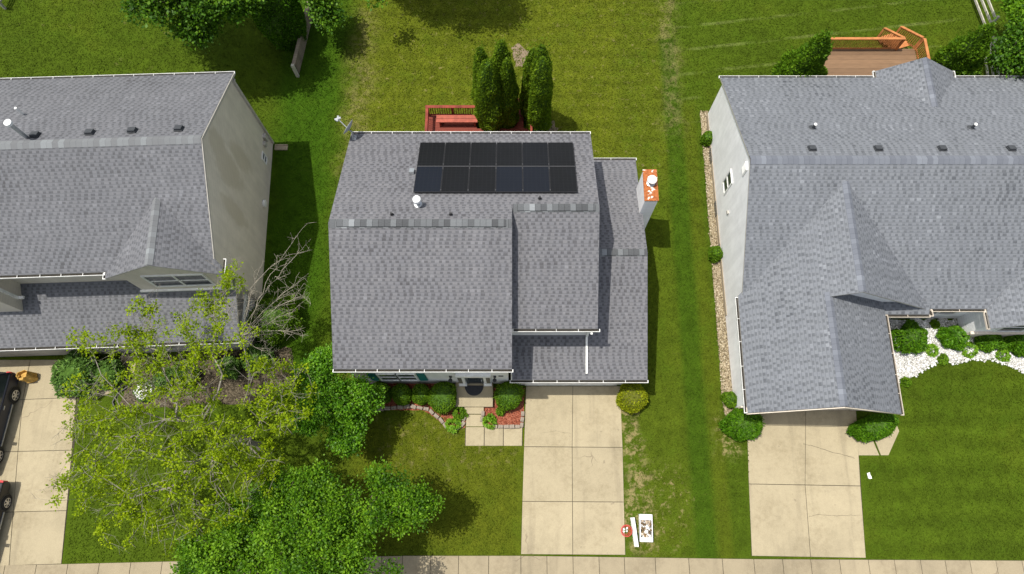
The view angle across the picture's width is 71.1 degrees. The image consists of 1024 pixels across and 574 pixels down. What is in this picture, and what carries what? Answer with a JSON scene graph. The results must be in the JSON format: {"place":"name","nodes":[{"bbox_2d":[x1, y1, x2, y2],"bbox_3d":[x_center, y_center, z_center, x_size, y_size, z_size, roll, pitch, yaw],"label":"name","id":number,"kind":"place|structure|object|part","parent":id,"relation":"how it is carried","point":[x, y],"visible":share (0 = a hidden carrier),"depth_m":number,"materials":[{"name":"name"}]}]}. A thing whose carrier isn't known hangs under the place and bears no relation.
{"place":"outdoors","nodes":[
{"label":"outdoors","id":0,"kind":"place"},
{"bbox_2d":[0,360,78,565],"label":"driveway","id":1,"kind":"structure","parent":0,"point":[32,530],"depth_m":33.78,"materials":[{"name":"concrete"}]},
{"bbox_2d":[0,480,11,528],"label":"car","id":2,"kind":"object","parent":1,"relation":"on","point":[5,500],"visible":1,"depth_m":32.81,"materials":[{"name":"black paint"}]},
{"bbox_2d":[0,371,20,462],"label":"car","id":3,"kind":"object","parent":1,"relation":"on","point":[10,393],"visible":0.99,"depth_m":33.96,"materials":[{"name":"black paint"}]},
{"bbox_3d":[-24.894,5.658,33.297,1.760,0.680,3.590,3,72,1],"label":"window glass","id":4,"kind":"part","parent":3,"relation":"part of","materials":[{"name":"black glass"}]},
{"bbox_2d":[16,370,37,382],"bbox_3d":[-23.455,4.339,34.687,0.651,0.790,0.508,-19,73,-6],"label":"paper sack","id":5,"kind":"object","parent":1,"relation":"on","point":[26,376],"visible":1,"depth_m":34.58,"materials":[{"name":"brown paper"}]},
{"bbox_2d":[81,355,135,396],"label":"path","id":6,"kind":"structure","parent":0,"point":[125,359],"depth_m":35.18,"materials":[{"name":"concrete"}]},
{"bbox_2d":[91,357,126,389],"bbox_3d":[-19.448,4.212,34.574,1.639,1.264,1.631,0,72,0],"label":"garden shrub","id":7,"kind":"object","parent":6,"relation":"on","point":[108,368],"visible":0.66,"depth_m":34.33,"materials":[{"name":"green plant"}]},
{"bbox_2d":[465,385,483,395],"bbox_3d":[-1.830,5.001,34.583,0.920,0.014,0.500,0,72,0],"label":"door mat","id":8,"kind":"object","parent":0,"point":[473,390],"depth_m":34.59,"materials":[{"name":"rubber"}]},
{"bbox_2d":[465,415,522,445],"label":"path","id":9,"kind":"structure","parent":0,"point":[479,436],"depth_m":34.22,"materials":[{"name":"concrete"}]},
{"bbox_2d":[0,0,1023,563],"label":"lawn","id":10,"kind":"structure","parent":0,"point":[294,102],"depth_m":36.85,"materials":[{"name":"green plant"}]},
{"bbox_2d":[49,349,100,398],"bbox_3d":[-20.918,4.023,34.444,2.367,1.621,2.690,0,72,0],"label":"garden shrub","id":11,"kind":"object","parent":10,"relation":"on","point":[70,364],"visible":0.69,"depth_m":33.96,"materials":[{"name":"green plant"}]},
{"bbox_2d":[112,374,133,409],"bbox_3d":[-18.908,5.103,34.848,0.780,0.130,2.097,4,72,1],"label":"bed edging","id":12,"kind":"object","parent":10,"relation":"on","point":[117,394],"visible":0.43,"depth_m":34.76,"materials":[{"name":"stone"}]},
{"bbox_2d":[0,71,273,356],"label":"house","id":13,"kind":"structure","parent":10,"relation":"on","point":[118,192],"depth_m":30.64,"materials":[{"name":"beige"}]},
{"bbox_2d":[0,347,79,356],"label":"garage door","id":14,"kind":"structure","parent":13,"relation":"in","point":[35,352],"depth_m":34.83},
{"bbox_2d":[140,273,216,286],"bbox_3d":[-14.562,-0.282,31.362,2.660,1.510,0.060,-2,72,-1],"label":"window","id":15,"kind":"structure","parent":13,"relation":"in","point":[171,280],"depth_m":31.33,"materials":[{"name":"white glass"}]},
{"bbox_2d":[261,151,267,164],"bbox_3d":[-12.910,-6.723,37.399,0.060,0.700,0.450,-2,72,-1],"label":"window","id":16,"kind":"structure","parent":13,"relation":"in","point":[264,157],"depth_m":37.38,"materials":[{"name":"white metal"}]},
{"bbox_2d":[30,248,319,556],"bbox_3d":[-13.482,5.158,30.561,11.430,8.272,11.935,0,72,0],"label":"tree","id":17,"kind":"object","parent":10,"relation":"on","point":[244,439],"visible":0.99,"depth_m":28.35,"materials":[{"name":"green plant"}]},
{"bbox_2d":[120,347,292,408],"bbox_3d":[-14.949,4.520,35.098,8.424,0.068,2.856,-3,72,-1],"label":"mulch bed","id":18,"kind":"object","parent":10,"relation":"on","point":[233,390],"visible":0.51,"depth_m":35.00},
{"bbox_2d":[133,381,156,402],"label":"flowering plant","id":19,"kind":"object","parent":18,"relation":"on","point":[135,392],"visible":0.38,"depth_m":34.43,"materials":[{"name":"white plant"}]},
{"bbox_2d":[152,367,173,391],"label":"garden shrub","id":20,"kind":"object","parent":18,"relation":"on","point":[169,376],"visible":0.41,"depth_m":34.56,"materials":[{"name":"green plant"}]},
{"bbox_2d":[172,359,199,388],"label":"garden shrub","id":21,"kind":"object","parent":18,"relation":"on","point":[178,372],"visible":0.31,"depth_m":34.52,"materials":[{"name":"green plant"}]},
{"bbox_2d":[213,354,240,379],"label":"garden shrub","id":22,"kind":"object","parent":18,"relation":"on","point":[230,368],"visible":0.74,"depth_m":34.64,"materials":[{"name":"green plant"}]},
{"bbox_2d":[240,343,275,370],"bbox_3d":[-12.393,3.423,34.957,1.761,1.030,1.462,0,72,0],"label":"garden shrub","id":23,"kind":"object","parent":18,"relation":"on","point":[252,349],"visible":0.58,"depth_m":34.72,"materials":[{"name":"green plant"}]},
{"bbox_2d":[224,222,313,379],"bbox_3d":[-10.843,0.812,33.260,4.405,5.823,6.072,0,72,0],"label":"tree","id":24,"kind":"object","parent":18,"relation":"on","point":[261,331],"visible":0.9,"depth_m":31.87,"materials":[{"name":"grey plant"}]},
{"bbox_2d":[119,0,351,53],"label":"tree","id":25,"kind":"object","parent":10,"relation":"on","point":[197,21],"visible":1,"depth_m":34.79,"materials":[{"name":"green plant"}]},
{"bbox_2d":[247,292,304,347],"bbox_3d":[-11.695,1.567,35.109,2.771,1.834,2.502,-22,74,-7],"label":"garden shrub","id":26,"kind":"object","parent":10,"relation":"on","point":[272,327],"visible":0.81,"depth_m":34.69,"materials":[{"name":"green plant"}]},
{"bbox_2d":[247,0,308,51],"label":"evergreen shrub","id":27,"kind":"object","parent":10,"relation":"on","point":[281,24],"visible":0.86,"depth_m":38.62,"materials":[{"name":"green plant"}]},
{"bbox_2d":[274,144,287,149],"bbox_3d":[-12.513,-7.579,38.873,0.680,0.110,0.320,0,72,0],"label":"splash block","id":28,"kind":"object","parent":10,"relation":"on","point":[280,146],"depth_m":38.87,"materials":[{"name":"concrete"}]},
{"bbox_2d":[291,1,311,77],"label":"wooden fence","id":29,"kind":"object","parent":10,"relation":"on","point":[298,53],"visible":0.78,"depth_m":40.13,"materials":[{"name":"grey wood"}]},
{"bbox_2d":[169,454,445,573],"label":"tree","id":30,"kind":"object","parent":10,"relation":"on","point":[297,494],"visible":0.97,"depth_m":27.91,"materials":[{"name":"green plant"}]},
{"bbox_2d":[289,342,386,459],"bbox_3d":[-7.832,5.224,32.433,4.452,4.645,4.246,25,74,8],"label":"tree","id":31,"kind":"object","parent":10,"relation":"on","point":[348,409],"visible":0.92,"depth_m":31.11,"materials":[{"name":"green plant"}]},
{"bbox_2d":[361,0,387,11],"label":"tree","id":32,"kind":"object","parent":10,"relation":"on","point":[376,4],"visible":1,"depth_m":37.89,"materials":[{"name":"green plant"}]},
{"bbox_2d":[363,384,465,427],"bbox_3d":[-5.034,5.678,34.728,5.635,0.070,2.521,0,72,0],"label":"mulch bed","id":33,"kind":"object","parent":10,"relation":"on","point":[393,403],"visible":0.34,"depth_m":34.66,"materials":[{"name":"red wood"}]},
{"bbox_2d":[368,381,391,404],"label":"boxwood shrub","id":34,"kind":"object","parent":33,"relation":"on","point":[388,398],"visible":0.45,"depth_m":34.09,"materials":[{"name":"green plant"}]},
{"bbox_2d":[390,383,411,406],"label":"boxwood shrub","id":35,"kind":"object","parent":33,"relation":"on","point":[401,394],"visible":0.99,"depth_m":34.02,"materials":[{"name":"green plant"}]},
{"bbox_2d":[411,383,429,405],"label":"boxwood shrub","id":36,"kind":"object","parent":33,"relation":"on","point":[420,392],"visible":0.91,"depth_m":33.99,"materials":[{"name":"green plant"}]},
{"bbox_2d":[427,381,456,414],"bbox_3d":[-3.364,5.266,34.207,1.477,1.295,1.643,0,72,0],"label":"boxwood shrub","id":37,"kind":"object","parent":33,"relation":"on","point":[441,399],"visible":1,"depth_m":33.89,"materials":[{"name":"green plant"}]},
{"bbox_2d":[444,417,461,434],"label":"hosta","id":38,"kind":"object","parent":33,"relation":"on","point":[452,421],"visible":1,"depth_m":34.13,"materials":[{"name":"green plant"}]},
{"bbox_2d":[452,406,468,420],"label":"hosta","id":39,"kind":"object","parent":33,"relation":"on","point":[463,414],"visible":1,"depth_m":34.29,"materials":[{"name":"green plant"}]},
{"bbox_2d":[425,100,531,130],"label":"deck","id":40,"kind":"structure","parent":10,"relation":"on","point":[431,124],"depth_m":38.70,"materials":[{"name":"red wood"}]},
{"bbox_2d":[436,115,476,126],"bbox_3d":[-2.950,-8.927,38.566,2.200,0.512,0.440,0,72,0],"label":"bench","id":41,"kind":"object","parent":40,"relation":"on","point":[440,119],"visible":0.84,"depth_m":38.34,"materials":[{"name":"red wood"}]},
{"bbox_2d":[470,37,487,104],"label":"arborvitae","id":42,"kind":"object","parent":10,"relation":"on","point":[479,53],"visible":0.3,"depth_m":34.50,"materials":[{"name":"green plant"}]},
{"bbox_2d":[472,51,506,130],"bbox_3d":[-1.095,-9.752,36.102,1.963,6.831,1.664,27,74,8],"label":"arborvitae","id":43,"kind":"object","parent":10,"relation":"on","point":[488,113],"visible":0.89,"depth_m":35.79,"materials":[{"name":"green plant"}]},
{"bbox_2d":[328,115,658,413],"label":"house","id":44,"kind":"structure","parent":10,"relation":"on","point":[460,260],"depth_m":29.85,"materials":[{"name":"white"}]},
{"bbox_2d":[376,373,400,380],"bbox_3d":[-5.720,4.187,33.245,0.920,1.640,0.060,0,72,0],"label":"window","id":45,"kind":"structure","parent":44,"relation":"in","point":[382,376],"depth_m":33.15,"materials":[{"name":"white glass"}]},
{"bbox_2d":[395,373,418,380],"bbox_3d":[-4.860,4.187,33.245,0.920,1.640,0.060,0,72,0],"label":"window","id":46,"kind":"structure","parent":44,"relation":"in","point":[402,376],"depth_m":33.11,"materials":[{"name":"white glass"}]},
{"bbox_2d":[465,378,483,383],"bbox_3d":[-1.765,4.378,33.715,0.810,2.030,0.140,0,72,0],"label":"door","id":47,"kind":"structure","parent":44,"relation":"in","point":[469,380],"depth_m":33.87,"materials":[{"name":"black glass"}]},
{"bbox_2d":[525,383,617,385],"bbox_3d":[2.860,4.471,33.947,4.480,2.130,0.055,0,72,0],"label":"garage door","id":48,"kind":"structure","parent":44,"relation":"in","point":[526,384],"depth_m":34.59,"materials":[{"name":"white metal"}]},
{"bbox_2d":[490,34,516,79],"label":"arborvitae","id":49,"kind":"object","parent":10,"relation":"on","point":[501,48],"visible":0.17,"depth_m":33.92,"materials":[{"name":"green plant"}]},
{"bbox_2d":[484,388,524,426],"bbox_3d":[-0.367,5.816,34.683,1.986,0.072,1.880,0,72,0],"label":"mulch bed","id":50,"kind":"object","parent":10,"relation":"on","point":[512,417],"visible":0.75,"depth_m":34.53,"materials":[{"name":"red wood"}]},
{"bbox_2d":[482,413,496,429],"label":"hosta","id":51,"kind":"object","parent":50,"relation":"on","point":[488,419],"visible":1,"depth_m":34.18,"materials":[{"name":"green plant"}]},
{"bbox_2d":[495,408,505,416],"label":"hosta","id":52,"kind":"object","parent":50,"relation":"on","point":[499,412],"visible":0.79,"depth_m":34.28,"materials":[{"name":"green plant"}]},
{"bbox_2d":[493,381,524,411],"bbox_3d":[-0.139,5.214,34.239,1.561,1.260,1.488,0,72,0],"label":"boxwood shrub","id":53,"kind":"object","parent":50,"relation":"on","point":[507,395],"visible":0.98,"depth_m":33.92,"materials":[{"name":"green plant"}]},
{"bbox_2d":[498,51,520,128],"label":"arborvitae","id":54,"kind":"object","parent":10,"relation":"on","point":[510,88],"visible":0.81,"depth_m":35.76,"materials":[{"name":"green plant"}]},
{"bbox_2d":[511,43,529,66],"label":"bare soil","id":55,"kind":"structure","parent":10,"relation":"on","point":[524,52],"depth_m":40.71,"materials":[{"name":"beige soil"}]},
{"bbox_2d":[518,41,536,121],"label":"arborvitae","id":56,"kind":"object","parent":10,"relation":"on","point":[526,70],"visible":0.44,"depth_m":35.75,"materials":[{"name":"green plant"}]},
{"bbox_2d":[523,37,554,123],"bbox_3d":[1.368,-10.219,35.872,1.576,7.529,1.766,0,72,0],"label":"arborvitae","id":57,"kind":"object","parent":10,"relation":"on","point":[540,50],"visible":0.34,"depth_m":34.08,"materials":[{"name":"green plant"}]},
{"bbox_2d":[526,53,553,130],"bbox_3d":[1.485,-9.522,35.701,1.499,7.433,1.512,0,72,0],"label":"arborvitae","id":58,"kind":"object","parent":10,"relation":"on","point":[539,103],"visible":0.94,"depth_m":35.36,"materials":[{"name":"green plant"}]},
{"bbox_2d":[549,121,557,130],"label":"bare soil","id":59,"kind":"structure","parent":10,"relation":"on","point":[553,128],"depth_m":39.27,"materials":[{"name":"brown soil"}]},
{"bbox_2d":[615,383,648,414],"bbox_3d":[5.752,5.278,34.206,1.541,1.280,1.611,29,75,9],"label":"golden shrub","id":60,"kind":"object","parent":10,"relation":"on","point":[631,398],"visible":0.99,"depth_m":33.86,"materials":[{"name":"yellow plant"}]},
{"bbox_2d":[630,517,638,546],"bbox_3d":[5.590,11.189,32.733,0.140,0.443,1.280,-5,72,-2],"label":"plastic board","id":61,"kind":"object","parent":10,"relation":"on","point":[634,532],"visible":1,"depth_m":32.69,"materials":[{"name":"white plastic"}]},
{"bbox_2d":[638,514,652,541],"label":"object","id":62,"kind":"object","parent":10,"relation":"on","point":[645,521],"visible":1,"depth_m":32.74,"materials":[{"name":"white plastic"}]},
{"bbox_2d":[700,110,731,390],"bbox_3d":[10.548,-1.648,37.060,0.752,0.068,17.033,0,72,0],"label":"pebble strip","id":63,"kind":"object","parent":10,"relation":"on","point":[716,243],"visible":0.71,"depth_m":37.22,"materials":[{"name":"beige gravel"}]},
{"bbox_2d":[700,131,712,146],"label":"shrub","id":64,"kind":"object","parent":63,"relation":"on","point":[706,139],"visible":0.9,"depth_m":38.45,"materials":[{"name":"green plant"}]},
{"bbox_2d":[708,246,722,263],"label":"shrub","id":65,"kind":"object","parent":63,"relation":"on","point":[715,254],"visible":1,"depth_m":36.43,"materials":[{"name":"green plant"}]},
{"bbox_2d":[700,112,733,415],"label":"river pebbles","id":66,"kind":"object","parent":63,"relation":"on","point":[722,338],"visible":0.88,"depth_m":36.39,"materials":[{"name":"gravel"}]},
{"bbox_2d":[720,391,736,408],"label":"shrub","id":67,"kind":"object","parent":63,"relation":"on","point":[728,399],"visible":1,"depth_m":34.17,"materials":[{"name":"green plant"}]},
{"bbox_2d":[717,408,764,441],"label":"juniper","id":68,"kind":"object","parent":10,"relation":"on","point":[737,424],"visible":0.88,"depth_m":33.59,"materials":[{"name":"green plant"}]},
{"bbox_2d":[772,28,835,76],"bbox_3d":[15.342,-11.508,37.241,3.129,5.783,2.776,0,72,0],"label":"conifer","id":69,"kind":"object","parent":10,"relation":"on","point":[809,58],"visible":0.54,"depth_m":36.47,"materials":[{"name":"green plant"}]},
{"bbox_2d":[706,57,1023,415],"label":"house","id":70,"kind":"structure","parent":10,"relation":"on","point":[854,215],"depth_m":32.60,"materials":[{"name":"grey"}]},
{"bbox_2d":[709,148,711,163],"bbox_3d":[10.675,-7.042,38.555,0.030,0.330,0.800,0,72,0],"label":"basement window","id":71,"kind":"structure","parent":70,"relation":"in","point":[710,155],"depth_m":38.50,"materials":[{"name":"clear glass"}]},
{"bbox_2d":[714,201,716,216],"bbox_3d":[10.675,-4.087,37.615,0.030,0.330,0.800,0,72,0],"label":"basement window","id":72,"kind":"structure","parent":70,"relation":"in","point":[715,208],"depth_m":37.55,"materials":[{"name":"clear glass"}]},
{"bbox_2d":[722,169,732,195],"bbox_3d":[10.700,-5.200,35.603,0.060,1.410,0.780,0,72,0],"label":"window","id":73,"kind":"structure","parent":70,"relation":"in","point":[727,181],"depth_m":35.54,"materials":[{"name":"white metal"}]},
{"bbox_2d":[805,407,848,409],"bbox_3d":[13.975,5.595,33.569,4.450,2.170,0.063,0,72,0],"label":"garage door","id":74,"kind":"structure","parent":70,"relation":"in","point":[835,407],"depth_m":34.31,"materials":[{"name":"white"}]},
{"bbox_2d":[929,309,963,314],"bbox_3d":[20.750,1.103,34.437,1.740,1.440,0.060,0,72,0],"label":"window","id":75,"kind":"structure","parent":70,"relation":"in","point":[934,313],"depth_m":34.91,"materials":[{"name":"white metal"}]},
{"bbox_2d":[992,326,1023,331],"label":"window","id":76,"kind":"structure","parent":70,"relation":"in","point":[1018,328],"depth_m":34.37,"materials":[{"name":"grey glass"}]},
{"bbox_2d":[846,413,901,442],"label":"juniper","id":77,"kind":"object","parent":10,"relation":"on","point":[873,427],"visible":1,"depth_m":33.61,"materials":[{"name":"green plant"}]},
{"bbox_2d":[824,26,929,75],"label":"deck","id":78,"kind":"structure","parent":10,"relation":"on","point":[854,61],"depth_m":39.53,"materials":[{"name":"orange wood"}]},
{"bbox_2d":[931,16,996,75],"bbox_3d":[23.707,-12.119,37.532,2.886,5.620,2.724,-39,76,-11],"label":"conifer","id":79,"kind":"object","parent":10,"relation":"on","point":[962,55],"visible":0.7,"depth_m":36.76,"materials":[{"name":"green plant"}]},
{"bbox_2d":[974,0,999,24],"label":"rail fence","id":80,"kind":"object","parent":10,"relation":"on","point":[986,11],"visible":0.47,"depth_m":40.56,"materials":[{"name":"white wood"}]},
{"bbox_2d":[985,36,999,75],"bbox_3d":[26.536,-12.320,39.757,0.182,1.300,2.811,5,72,2],"label":"rail fence","id":81,"kind":"object","parent":10,"relation":"on","point":[992,72],"visible":0.06,"depth_m":39.76,"materials":[{"name":"grey wood"}]},
{"bbox_2d":[972,17,1023,79],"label":"tree","id":82,"kind":"object","parent":10,"relation":"on","point":[1009,54],"visible":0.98,"depth_m":36.26,"materials":[{"name":"green plant"}]},
{"bbox_2d":[994,0,1023,34],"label":"tree","id":83,"kind":"object","parent":10,"relation":"on","point":[1013,9],"visible":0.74,"depth_m":36.61,"materials":[{"name":"green plant"}]},
{"bbox_2d":[0,556,1023,573],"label":"sidewalk","id":84,"kind":"structure","parent":0,"point":[516,565],"depth_m":32.45,"materials":[{"name":"concrete"}]},
{"bbox_2d":[521,386,624,554],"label":"driveway","id":85,"kind":"structure","parent":0,"point":[573,498],"depth_m":33.71,"materials":[{"name":"concrete"}]},
{"bbox_2d":[621,525,631,536],"bbox_3d":[5.226,11.154,32.803,0.528,0.224,0.531,0,72,0],"label":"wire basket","id":86,"kind":"object","parent":85,"relation":"on","point":[625,529],"visible":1,"depth_m":32.76,"materials":[{"name":"red metal"}]},
{"bbox_2d":[747,409,865,557],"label":"driveway","id":87,"kind":"structure","parent":0,"point":[796,483],"depth_m":33.50,"materials":[{"name":"concrete"}]},
{"bbox_2d":[858,427,898,454],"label":"path","id":88,"kind":"structure","parent":0,"point":[884,445],"depth_m":34.07,"materials":[{"name":"concrete"}]},
{"bbox_2d":[889,318,1023,382],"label":"white gravel","id":89,"kind":"structure","parent":0,"point":[920,358],"depth_m":35.36,"materials":[{"name":"white gravel"}]},
{"bbox_2d":[900,376,911,387],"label":"weed tuft","id":90,"kind":"object","parent":89,"relation":"on","point":[908,383],"visible":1,"depth_m":34.83,"materials":[{"name":"green plant"}]},
{"bbox_2d":[890,319,928,355],"bbox_3d":[19.542,2.456,35.186,1.943,1.205,1.858,0,72,0],"label":"spreading shrub","id":91,"kind":"object","parent":89,"relation":"on","point":[910,335],"visible":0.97,"depth_m":34.91,"materials":[{"name":"green plant"}]},
{"bbox_2d":[925,343,938,356],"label":"weed tuft","id":92,"kind":"object","parent":89,"relation":"on","point":[935,349],"visible":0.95,"depth_m":35.31,"materials":[{"name":"green plant"}]},
{"bbox_2d":[929,319,940,328],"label":"weed tuft","id":93,"kind":"object","parent":89,"relation":"on","point":[934,325],"visible":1,"depth_m":35.72,"materials":[{"name":"green plant"}]},
{"bbox_2d":[937,353,948,365],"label":"weed tuft","id":94,"kind":"object","parent":89,"relation":"on","point":[942,356],"visible":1,"depth_m":35.16,"materials":[{"name":"green plant"}]},
{"bbox_2d":[936,324,970,350],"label":"spreading shrub","id":95,"kind":"object","parent":89,"relation":"on","point":[952,338],"visible":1,"depth_m":35.09,"materials":[{"name":"green plant"}]},
{"bbox_2d":[962,341,978,358],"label":"weed tuft","id":96,"kind":"object","parent":89,"relation":"on","point":[971,345],"visible":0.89,"depth_m":35.30,"materials":[{"name":"green plant"}]},
{"bbox_2d":[974,335,1007,353],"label":"spreading shrub","id":97,"kind":"object","parent":89,"relation":"on","point":[987,343],"visible":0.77,"depth_m":35.02,"materials":[{"name":"green plant"}]},
{"bbox_2d":[995,349,1010,361],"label":"weed tuft","id":98,"kind":"object","parent":89,"relation":"on","point":[1008,356],"visible":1,"depth_m":35.24,"materials":[{"name":"green plant"}]},
{"bbox_2d":[1003,335,1023,357],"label":"spreading shrub","id":99,"kind":"object","parent":89,"relation":"on","point":[1015,344],"visible":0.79,"depth_m":35.02,"materials":[{"name":"green plant"}]}
]}

